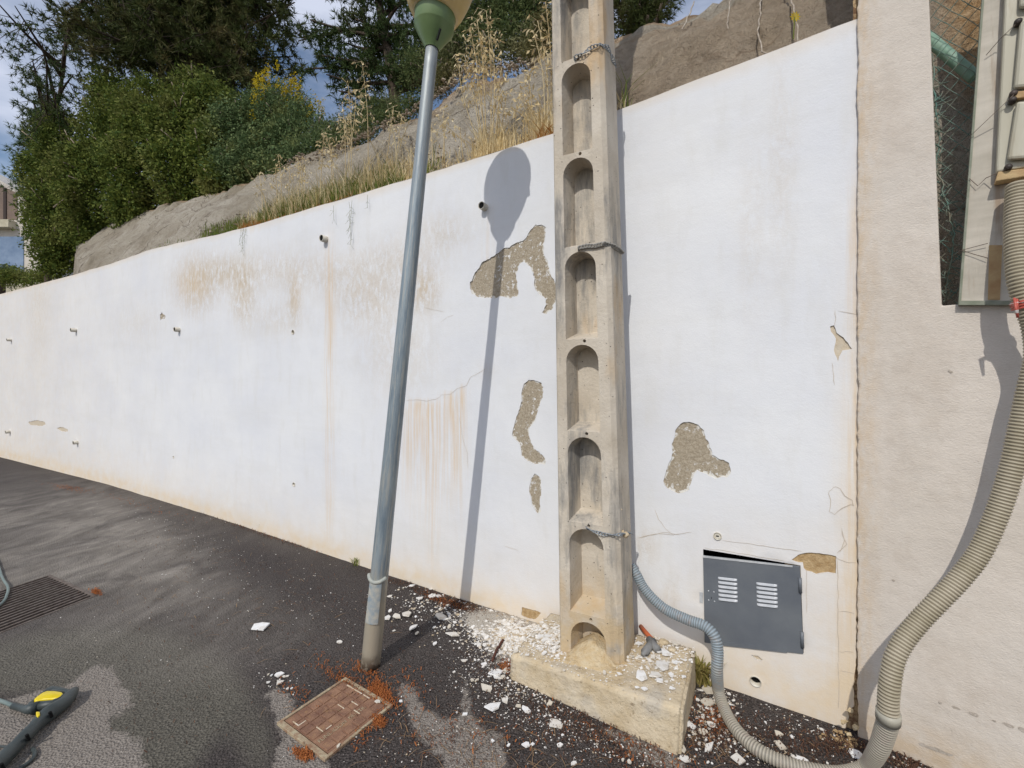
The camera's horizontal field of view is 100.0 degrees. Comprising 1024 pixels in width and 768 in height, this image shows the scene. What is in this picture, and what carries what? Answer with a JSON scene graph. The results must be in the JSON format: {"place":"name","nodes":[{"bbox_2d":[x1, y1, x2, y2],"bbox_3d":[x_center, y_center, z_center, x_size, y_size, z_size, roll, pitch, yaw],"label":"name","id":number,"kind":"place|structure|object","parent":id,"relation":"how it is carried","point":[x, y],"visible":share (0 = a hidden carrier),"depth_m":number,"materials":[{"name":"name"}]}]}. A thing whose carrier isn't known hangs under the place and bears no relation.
{"place":"outdoors","nodes":[
{"label":"outdoors","id":0,"kind":"place"},
{"bbox_2d":[6,272,52,291],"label":"garden wall","id":1,"kind":"structure","parent":0,"point":[9,290],"depth_m":26.00,"materials":[{"name":"beige stone"}]},
{"bbox_2d":[0,175,72,276],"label":"house","id":2,"kind":"structure","parent":0,"point":[12,252],"depth_m":29.96,"materials":[{"name":"beige stone"}]},
{"bbox_2d":[0,185,17,219],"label":"garage door","id":3,"kind":"structure","parent":2,"relation":"in","point":[10,214],"depth_m":29.96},
{"bbox_2d":[0,237,23,270],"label":"window","id":4,"kind":"structure","parent":2,"relation":"in","point":[10,252],"depth_m":29.96,"materials":[{"name":"blue glass"}]},
{"bbox_2d":[0,0,721,212],"label":"sky","id":5,"kind":"structure","parent":0,"point":[321,8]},
{"bbox_2d":[0,457,930,767],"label":"ground","id":6,"kind":"structure","parent":0,"point":[64,533],"depth_m":2.50,"materials":[{"name":"grey asphalt"}]},
{"bbox_2d":[0,567,11,706],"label":"washer hose","id":7,"kind":"object","parent":6,"relation":"on","point":[5,702],"visible":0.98,"depth_m":3.20,"materials":[{"name":"black rubber"}]},
{"bbox_2d":[0,745,36,767],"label":"power cable","id":8,"kind":"object","parent":6,"relation":"on","point":[33,750],"visible":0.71,"depth_m":1.83,"materials":[{"name":"plastic"}]},
{"bbox_2d":[0,686,78,767],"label":"pressure washer gun","id":9,"kind":"object","parent":6,"relation":"on","point":[51,703],"visible":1,"depth_m":2.04,"materials":[{"name":"plastic"}]},
{"bbox_2d":[0,575,96,632],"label":"drain grate","id":10,"kind":"object","parent":6,"relation":"in","point":[23,603],"visible":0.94,"depth_m":3.19,"materials":[{"name":"metal"}]},
{"bbox_2d":[251,622,269,630],"bbox_3d":[-1.652,1.587,2.817,0.126,0.018,0.075,0,0,15],"label":"plaster flake","id":11,"kind":"object","parent":6,"relation":"on","point":[261,626],"visible":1,"depth_m":2.81,"materials":[{"name":"paint"}]},
{"bbox_2d":[274,671,284,677],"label":"plaster flake","id":12,"kind":"object","parent":6,"relation":"on","point":[278,674],"visible":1,"depth_m":2.35,"materials":[{"name":"paint"}]},
{"bbox_2d":[277,677,392,761],"bbox_3d":[-0.847,1.595,2.072,0.372,0.016,0.372,0,0,33],"label":"manhole cover","id":13,"kind":"object","parent":6,"relation":"on","point":[307,722],"visible":1,"depth_m":2.04,"materials":[{"name":"metal"}]},
{"bbox_2d":[350,558,358,565],"bbox_3d":[-1.393,1.559,3.789,0.094,0.082,0.136,0,0,0],"label":"weed","id":14,"kind":"object","parent":6,"relation":"on","point":[355,560],"visible":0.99,"depth_m":3.78,"materials":[{"name":"green plant"}]},
{"bbox_2d":[41,482,741,767],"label":"orange litter","id":15,"kind":"object","parent":6,"relation":"on","point":[377,690],"visible":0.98,"depth_m":2.14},
{"bbox_2d":[393,613,400,618],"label":"plaster flake","id":16,"kind":"object","parent":6,"relation":"on","point":[396,615],"visible":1,"depth_m":2.93,"materials":[{"name":"paint"}]},
{"bbox_2d":[402,611,410,616],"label":"plaster flake","id":17,"kind":"object","parent":6,"relation":"on","point":[407,613],"visible":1,"depth_m":2.96,"materials":[{"name":"paint"}]},
{"bbox_2d":[409,624,417,630],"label":"plaster flake","id":18,"kind":"object","parent":6,"relation":"on","point":[412,627],"visible":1,"depth_m":2.80,"materials":[{"name":"paint"}]},
{"bbox_2d":[361,0,471,672],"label":"street lamp","id":19,"kind":"object","parent":6,"relation":"on","point":[437,23],"visible":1,"depth_m":2.31,"materials":[{"name":"metal"}]},
{"bbox_2d":[0,0,858,730],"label":"retaining wall","id":20,"kind":"structure","parent":6,"relation":"on","point":[236,400],"depth_m":2.94,"materials":[{"name":"white paint"}]},
{"bbox_2d":[173,327,180,331],"bbox_3d":[-4.356,-0.709,5.607,0.060,0.060,0.090,0,0,30],"label":"drain pipe","id":21,"kind":"object","parent":20,"relation":"attached to","point":[176,329],"visible":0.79,"depth_m":5.58,"materials":[{"name":"white plastic"}]},
{"bbox_2d":[239,195,367,251],"bbox_3d":[-2.138,-1.492,4.247,2.142,0.600,0.051,0,0,32],"label":"hanging weed","id":22,"kind":"object","parent":20,"relation":"hanging from","point":[333,219],"visible":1,"depth_m":3.82,"materials":[{"name":"grey plant"}]},
{"bbox_2d":[319,235,327,242],"bbox_3d":[-1.751,-1.357,4.026,0.062,0.062,0.085,0,0,32],"label":"drain pipe","id":23,"kind":"object","parent":20,"relation":"attached to","point":[323,238],"visible":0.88,"depth_m":4.00,"materials":[{"name":"white plastic"}]},
{"bbox_2d":[236,117,552,228],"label":"rusty grass","id":24,"kind":"structure","parent":20,"relation":"on","point":[540,133],"depth_m":3.93,"materials":[{"name":"brown plant"}]},
{"bbox_2d":[478,201,487,210],"bbox_3d":[-0.197,-1.262,3.066,0.053,0.053,0.080,0,0,32],"label":"drain pipe","id":25,"kind":"object","parent":20,"relation":"attached to","point":[482,206],"visible":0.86,"depth_m":3.04,"materials":[{"name":"white plastic"}]},
{"bbox_2d":[713,532,721,539],"bbox_3d":[1.101,0.805,2.297,0.040,0.040,0.058,0,0,32],"label":"drain pipe","id":26,"kind":"object","parent":20,"relation":"attached to","point":[717,535],"visible":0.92,"depth_m":2.27,"materials":[{"name":"white plastic"}]},
{"bbox_2d":[699,549,803,653],"bbox_3d":[1.246,1.136,2.253,0.469,0.509,0.160,0,0,32],"label":"frame","id":27,"kind":"object","parent":20,"relation":"attached to","point":[752,603],"depth_m":2.19,"materials":[{"name":"grey paint"}]},
{"bbox_2d":[703,555,802,653],"bbox_3d":[1.215,1.135,2.190,0.447,0.504,0.017,0,0,32],"label":"door","id":28,"kind":"structure","parent":27,"relation":"in","point":[751,604],"depth_m":2.18,"materials":[{"name":"grey paint"}]},
{"bbox_2d":[749,676,761,687],"bbox_3d":[1.251,1.513,2.205,0.054,0.054,0.056,0,0,32],"label":"drain pipe","id":29,"kind":"object","parent":20,"relation":"attached to","point":[755,681],"visible":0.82,"depth_m":2.20,"materials":[{"name":"white plastic"}]},
{"bbox_2d":[435,613,446,619],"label":"plaster flake","id":30,"kind":"object","parent":6,"relation":"on","point":[440,616],"visible":1,"depth_m":2.94,"materials":[{"name":"paint"}]},
{"bbox_2d":[445,632,458,635],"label":"plaster flake","id":31,"kind":"object","parent":6,"relation":"on","point":[452,633],"visible":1,"depth_m":2.73,"materials":[{"name":"paint"}]},
{"bbox_2d":[89,533,835,767],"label":"dry twigs","id":32,"kind":"object","parent":6,"relation":"on","point":[503,723],"visible":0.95,"depth_m":1.93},
{"bbox_2d":[5,503,921,767],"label":"plaster crumbs","id":33,"kind":"object","parent":6,"relation":"on","point":[515,636],"visible":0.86,"depth_m":2.60,"materials":[{"name":"white paint"}]},
{"bbox_2d":[481,683,491,692],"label":"plaster flake","id":34,"kind":"object","parent":6,"relation":"on","point":[487,688],"visible":1,"depth_m":2.24,"materials":[{"name":"paint"}]},
{"bbox_2d":[484,702,500,711],"bbox_3d":[-0.090,1.589,2.119,0.088,0.012,0.050,0,0,-36],"label":"plaster flake","id":35,"kind":"object","parent":6,"relation":"on","point":[492,707],"visible":1,"depth_m":2.11,"materials":[{"name":"paint"}]},
{"bbox_2d":[55,513,933,767],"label":"plant litter","id":36,"kind":"object","parent":6,"relation":"on","point":[915,764],"visible":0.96,"depth_m":1.96,"materials":[{"name":"brown plant"}]},
{"bbox_2d":[488,669,502,675],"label":"plaster flake","id":37,"kind":"object","parent":6,"relation":"on","point":[496,672],"visible":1,"depth_m":2.36,"materials":[{"name":"paint"}]},
{"bbox_2d":[491,639,503,661],"bbox_3d":[-0.087,1.584,2.559,0.022,0.026,0.199,0,0,17],"label":"stick","id":38,"kind":"object","parent":6,"relation":"on","point":[496,649],"visible":1,"depth_m":2.55,"materials":[{"name":"wood"}]},
{"bbox_2d":[501,697,507,703],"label":"plaster flake","id":39,"kind":"object","parent":6,"relation":"on","point":[504,699],"visible":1,"depth_m":2.16,"materials":[{"name":"paint"}]},
{"bbox_2d":[521,741,529,747],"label":"plaster flake","id":40,"kind":"object","parent":6,"relation":"on","point":[526,744],"visible":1,"depth_m":1.89,"materials":[{"name":"paint"}]},
{"bbox_2d":[522,705,530,713],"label":"plaster flake","id":41,"kind":"object","parent":6,"relation":"on","point":[526,709],"visible":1,"depth_m":2.10,"materials":[{"name":"paint"}]},
{"bbox_2d":[549,718,562,728],"bbox_3d":[0.208,1.590,2.012,0.064,0.009,0.048,0,0,12],"label":"plaster flake","id":42,"kind":"object","parent":6,"relation":"on","point":[554,723],"visible":1,"depth_m":2.00,"materials":[{"name":"paint"}]},
{"bbox_2d":[510,613,695,754],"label":"foundation block","id":43,"kind":"structure","parent":6,"relation":"on","point":[649,715],"depth_m":2.06,"materials":[{"name":"concrete"}]},
{"bbox_2d":[550,0,633,675],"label":"concrete pole","id":44,"kind":"object","parent":43,"relation":"on","point":[596,605],"visible":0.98,"depth_m":2.28,"materials":[{"name":"beige concrete"}]},
{"bbox_2d":[573,43,616,67],"bbox_3d":[0.460,-1.693,2.214,0.279,0.073,0.138,0,0,-22],"label":"metal strap","id":45,"kind":"object","parent":44,"relation":"attached to","point":[603,46],"visible":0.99,"depth_m":2.19,"materials":[{"name":"metal"}]},
{"bbox_2d":[577,241,624,253],"bbox_3d":[0.489,-0.702,2.231,0.298,0.035,0.140,0,0,-20],"label":"metal strap","id":46,"kind":"object","parent":44,"relation":"attached to","point":[604,243],"visible":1,"depth_m":2.19,"materials":[{"name":"silver metal"}]},
{"bbox_2d":[585,526,632,536],"bbox_3d":[0.536,0.778,2.225,0.291,0.076,0.162,0,0,-16],"label":"metal strap","id":47,"kind":"object","parent":44,"relation":"attached to","point":[621,534],"visible":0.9,"depth_m":2.19,"materials":[{"name":"metal"}]},
{"bbox_2d":[515,615,694,699],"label":"block crumbs","id":48,"kind":"object","parent":43,"relation":"on","point":[538,630],"visible":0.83,"depth_m":2.30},
{"bbox_2d":[636,670,646,680],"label":"plaster flake","id":49,"kind":"object","parent":43,"relation":"on","point":[641,675],"visible":1,"depth_m":2.07,"materials":[{"name":"paint"}]},
{"bbox_2d":[639,624,660,656],"bbox_3d":[0.725,1.397,2.351,0.117,0.043,0.274,0,0,0],"label":"trowel","id":50,"kind":"object","parent":43,"relation":"on","point":[649,646],"visible":1,"depth_m":2.27,"materials":[{"name":"grey metal"}]},
{"bbox_2d":[649,671,661,677],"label":"plaster flake","id":51,"kind":"object","parent":43,"relation":"on","point":[655,674],"visible":1,"depth_m":2.07,"materials":[{"name":"paint"}]},
{"bbox_2d":[656,678,662,682],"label":"plaster flake","id":52,"kind":"object","parent":43,"relation":"on","point":[659,680],"visible":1,"depth_m":2.02,"materials":[{"name":"paint"}]},
{"bbox_2d":[656,660,668,670],"bbox_3d":[0.745,1.397,2.133,0.061,0.016,0.090,0,0,24],"label":"plaster flake","id":53,"kind":"object","parent":43,"relation":"on","point":[662,665],"visible":1,"depth_m":2.13,"materials":[{"name":"paint"}]},
{"bbox_2d":[659,638,668,645],"bbox_3d":[0.826,1.406,2.337,0.058,0.032,0.044,0,0,0],"label":"pebble","id":54,"kind":"object","parent":43,"relation":"on","point":[663,641],"visible":0.99,"depth_m":2.33,"materials":[{"name":"stone"}]},
{"bbox_2d":[661,648,670,655],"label":"plaster flake","id":55,"kind":"object","parent":43,"relation":"on","point":[665,652],"visible":1,"depth_m":2.24,"materials":[{"name":"paint"}]},
{"bbox_2d":[668,646,675,652],"bbox_3d":[0.846,1.403,2.267,0.046,0.026,0.036,0,0,0],"label":"pebble","id":56,"kind":"object","parent":43,"relation":"on","point":[671,649],"visible":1,"depth_m":2.26,"materials":[{"name":"stone"}]},
{"bbox_2d":[672,641,680,645],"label":"plaster flake","id":57,"kind":"object","parent":43,"relation":"on","point":[676,643],"visible":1,"depth_m":2.31,"materials":[{"name":"paint"}]},
{"bbox_2d":[450,596,863,749],"bbox_3d":[0.515,1.594,2.541,2.448,0.015,0.135,0,0,32],"label":"mortar rubble","id":58,"kind":"object","parent":6,"relation":"on","point":[841,732],"visible":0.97,"depth_m":1.93,"materials":[{"name":"concrete"}]},
{"bbox_2d":[679,755,690,762],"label":"plaster flake","id":59,"kind":"object","parent":6,"relation":"on","point":[684,758],"visible":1,"depth_m":1.82,"materials":[{"name":"paint"}]},
{"bbox_2d":[687,721,695,728],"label":"plaster flake","id":60,"kind":"object","parent":6,"relation":"on","point":[689,723],"visible":0.86,"depth_m":2.00,"materials":[{"name":"paint"}]},
{"bbox_2d":[698,728,707,734],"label":"plaster flake","id":61,"kind":"object","parent":6,"relation":"on","point":[703,731],"visible":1,"depth_m":1.97,"materials":[{"name":"paint"}]},
{"bbox_2d":[700,697,714,706],"bbox_3d":[0.978,1.589,2.149,0.065,0.008,0.048,0,0,-32],"label":"plaster flake","id":62,"kind":"object","parent":6,"relation":"on","point":[709,702],"visible":1,"depth_m":2.15,"materials":[{"name":"paint"}]},
{"bbox_2d":[702,685,713,693],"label":"plaster flake","id":63,"kind":"object","parent":6,"relation":"on","point":[708,690],"visible":0.74,"depth_m":2.23,"materials":[{"name":"paint"}]},
{"bbox_2d":[705,741,713,751],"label":"plaster flake","id":64,"kind":"object","parent":6,"relation":"on","point":[709,747],"visible":1,"depth_m":1.88,"materials":[{"name":"paint"}]},
{"bbox_2d":[695,651,725,686],"bbox_3d":[1.000,1.521,2.296,0.248,0.157,0.266,0,0,-39],"label":"weed","id":65,"kind":"object","parent":6,"relation":"on","point":[702,669],"visible":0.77,"depth_m":2.27,"materials":[{"name":"green plant"}]},
{"bbox_2d":[706,721,715,727],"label":"plaster flake","id":66,"kind":"object","parent":6,"relation":"on","point":[709,723],"visible":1,"depth_m":2.01,"materials":[{"name":"paint"}]},
{"bbox_2d":[730,752,745,764],"bbox_3d":[0.958,1.589,1.821,0.043,0.012,0.041,0,0,-30],"label":"plaster flake","id":67,"kind":"object","parent":6,"relation":"on","point":[735,756],"visible":1,"depth_m":1.82,"materials":[{"name":"paint"}]},
{"bbox_2d":[632,563,898,767],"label":"corrugated hose","id":68,"kind":"object","parent":6,"relation":"on","point":[878,748],"visible":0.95,"depth_m":1.91,"materials":[{"name":"grey plastic"}]},
{"bbox_2d":[774,730,783,736],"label":"plaster flake","id":69,"kind":"object","parent":6,"relation":"on","point":[778,732],"visible":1,"depth_m":1.95,"materials":[{"name":"paint"}]},
{"bbox_2d":[774,740,786,749],"bbox_3d":[1.181,1.591,1.894,0.034,0.008,0.044,0,0,-10],"label":"plaster flake","id":70,"kind":"object","parent":6,"relation":"on","point":[779,745],"visible":1,"depth_m":1.89,"materials":[{"name":"paint"}]},
{"bbox_2d":[795,756,808,761],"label":"plaster flake","id":71,"kind":"object","parent":6,"relation":"on","point":[801,758],"visible":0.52,"depth_m":1.82,"materials":[{"name":"paint"}]},
{"bbox_2d":[849,748,861,758],"bbox_3d":[1.478,1.589,1.842,0.050,0.010,0.061,0,0,0],"label":"plaster flake","id":72,"kind":"object","parent":6,"relation":"on","point":[854,752],"visible":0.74,"depth_m":1.84,"materials":[{"name":"paint"}]},
{"bbox_2d":[841,0,1023,767],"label":"pink wall","id":73,"kind":"structure","parent":6,"relation":"on","point":[937,380],"depth_m":1.81,"materials":[{"name":"paint"}]},
{"bbox_2d":[930,29,975,82],"bbox_3d":[1.919,-1.456,1.895,0.046,0.334,0.210,0,0,-30],"label":"green tube","id":74,"kind":"object","parent":73,"relation":"attached to","point":[968,76],"visible":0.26,"depth_m":1.87,"materials":[{"name":"paint"}]},
{"bbox_2d":[929,0,980,303],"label":"chain link fence","id":75,"kind":"object","parent":73,"relation":"attached to","point":[943,195],"visible":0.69,"depth_m":1.84,"materials":[{"name":"metal"}]},
{"bbox_2d":[958,0,1011,305],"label":"backing board","id":76,"kind":"object","parent":73,"relation":"on","point":[982,282],"visible":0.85,"depth_m":1.67,"materials":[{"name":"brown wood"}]},
{"bbox_2d":[994,0,1023,184],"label":"meter box","id":77,"kind":"object","parent":76,"relation":"attached to","point":[1010,148],"visible":1,"depth_m":1.60,"materials":[{"name":"beige plastic"}]},
{"bbox_2d":[875,180,1023,729],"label":"conduit hose","id":78,"kind":"object","parent":77,"relation":"hanging from","point":[941,598],"visible":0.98,"depth_m":1.56,"materials":[{"name":"beige plastic"}]},
{"bbox_2d":[1009,298,1023,317],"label":"barrier tape","id":79,"kind":"object","parent":78,"relation":"attached to","point":[1016,305],"visible":1,"depth_m":1.50,"materials":[{"name":"plastic"}]},
{"bbox_2d":[937,96,1011,155],"bbox_3d":[1.822,-1.016,1.722,0.046,0.096,0.290,0,0,0],"label":"tie wire","id":80,"kind":"object","parent":77,"relation":"attached to","point":[977,129],"visible":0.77,"depth_m":1.67,"materials":[{"name":"metal"}]},
{"bbox_2d":[73,0,980,305],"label":"hillside","id":81,"kind":"structure","parent":0,"point":[677,54],"depth_m":3.08,"materials":[{"name":"soil"}]},
{"bbox_2d":[0,264,28,293],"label":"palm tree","id":82,"kind":"object","parent":81,"relation":"on","point":[2,290],"visible":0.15,"depth_m":21.93,"materials":[{"name":"plant"}]},
{"bbox_2d":[0,262,55,290],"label":"garden shrub","id":83,"kind":"object","parent":81,"relation":"on","point":[11,276],"visible":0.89,"depth_m":18.62,"materials":[{"name":"green plant"}]},
{"bbox_2d":[0,81,67,281],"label":"pine tree","id":84,"kind":"object","parent":81,"relation":"on","point":[20,134],"visible":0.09,"depth_m":13.01,"materials":[{"name":"green plant"}]},
{"bbox_2d":[0,0,103,169],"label":"pine tree","id":85,"kind":"object","parent":81,"relation":"on","point":[58,96],"visible":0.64,"depth_m":10.21,"materials":[{"name":"green plant"}]},
{"bbox_2d":[6,53,244,280],"bbox_3d":[-9.028,-5.098,9.906,8.919,4.998,2.193,0,0,25],"label":"lentisk shrub","id":86,"kind":"object","parent":81,"relation":"on","point":[109,158],"visible":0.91,"depth_m":9.35,"materials":[{"name":"green plant"}]},
{"bbox_2d":[18,0,317,182],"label":"pine tree","id":87,"kind":"object","parent":81,"relation":"on","point":[208,33],"visible":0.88,"depth_m":10.30,"materials":[{"name":"green plant"}]},
{"bbox_2d":[194,88,310,191],"bbox_3d":[-4.649,-4.592,8.044,3.084,2.406,1.519,0,0,26],"label":"lentisk shrub","id":88,"kind":"object","parent":81,"relation":"on","point":[252,150],"visible":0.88,"depth_m":7.73,"materials":[{"name":"green plant"}]},
{"bbox_2d":[251,154,307,215],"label":"wild oats","id":89,"kind":"object","parent":81,"relation":"on","point":[287,169],"visible":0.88,"depth_m":4.72,"materials":[{"name":"beige plant"}]},
{"bbox_2d":[232,60,339,165],"bbox_3d":[-3.892,-4.818,7.829,3.367,2.930,1.409,0,0,38],"label":"flowering broom","id":90,"kind":"object","parent":81,"relation":"on","point":[295,103],"visible":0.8,"depth_m":7.92,"materials":[{"name":"green plant"}]},
{"bbox_2d":[294,61,408,198],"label":"wild oats","id":91,"kind":"object","parent":81,"relation":"on","point":[345,126],"visible":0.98,"depth_m":4.17,"materials":[{"name":"beige plant"}]},
{"bbox_2d":[305,80,434,148],"bbox_3d":[-2.292,-3.944,6.589,2.933,1.256,1.027,0,0,30],"label":"crest shrub","id":92,"kind":"object","parent":81,"relation":"on","point":[378,113],"visible":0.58,"depth_m":6.35,"materials":[{"name":"green plant"}]},
{"bbox_2d":[277,0,464,124],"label":"pine tree","id":93,"kind":"object","parent":81,"relation":"on","point":[382,41],"visible":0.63,"depth_m":9.07,"materials":[{"name":"green plant"}]},
{"bbox_2d":[207,54,542,236],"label":"loose stones","id":94,"kind":"object","parent":81,"relation":"on","point":[513,66],"visible":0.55,"depth_m":5.18,"materials":[{"name":"grey stone"}]},
{"bbox_2d":[155,60,658,246],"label":"green grass","id":95,"kind":"structure","parent":81,"relation":"on","point":[281,212],"depth_m":4.28,"materials":[{"name":"plant"}]},
{"bbox_2d":[232,80,632,228],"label":"dry grass","id":96,"kind":"structure","parent":81,"relation":"on","point":[502,142],"depth_m":3.73,"materials":[{"name":"yellow plant"}]},
{"bbox_2d":[448,6,516,150],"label":"wild oats","id":97,"kind":"object","parent":96,"relation":"on","point":[483,70],"visible":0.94,"depth_m":3.22,"materials":[{"name":"beige plant"}]},
{"bbox_2d":[414,103,470,166],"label":"wild oats","id":98,"kind":"object","parent":81,"relation":"on","point":[444,122],"visible":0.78,"depth_m":3.54,"materials":[{"name":"beige plant"}]},
{"bbox_2d":[387,0,551,94],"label":"crest shrub","id":99,"kind":"object","parent":81,"relation":"on","point":[511,26],"visible":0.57,"depth_m":6.22,"materials":[{"name":"green plant"}]},
{"bbox_2d":[419,1,551,105],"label":"crest shrub","id":100,"kind":"object","parent":81,"relation":"on","point":[446,71],"visible":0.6,"depth_m":5.33,"materials":[{"name":"plant"}]},
{"bbox_2d":[505,1,552,143],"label":"wild oats","id":101,"kind":"object","parent":81,"relation":"on","point":[536,66],"visible":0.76,"depth_m":3.00,"materials":[{"name":"beige plant"}]},
{"bbox_2d":[613,0,688,39],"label":"pine tree","id":102,"kind":"object","parent":81,"relation":"on","point":[633,16],"visible":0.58,"depth_m":5.67,"materials":[{"name":"green plant"}]},
{"bbox_2d":[682,1,694,28],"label":"hanging root","id":103,"kind":"object","parent":81,"relation":"hanging from","point":[688,15],"visible":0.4,"depth_m":3.27,"materials":[{"name":"plant"}]},
{"bbox_2d":[726,0,730,27],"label":"hanging root","id":104,"kind":"object","parent":81,"relation":"hanging from","point":[728,15],"visible":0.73,"depth_m":2.88,"materials":[{"name":"plant"}]},
{"bbox_2d":[756,0,766,53],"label":"hanging root","id":105,"kind":"object","parent":81,"relation":"hanging from","point":[762,51],"visible":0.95,"depth_m":2.53,"materials":[{"name":"plant"}]},
{"bbox_2d":[790,0,798,41],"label":"hanging root","id":106,"kind":"object","parent":81,"relation":"hanging from","point":[797,25],"visible":0.73,"depth_m":2.35,"materials":[{"name":"plant"}]},
{"bbox_2d":[790,11,800,38],"bbox_3d":[1.545,-1.961,2.361,0.117,0.214,0.041,0,0,-40],"label":"yellow flower","id":107,"kind":"object","parent":81,"relation":"on","point":[795,15],"visible":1,"depth_m":2.38,"materials":[{"name":"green plant"}]}
]}

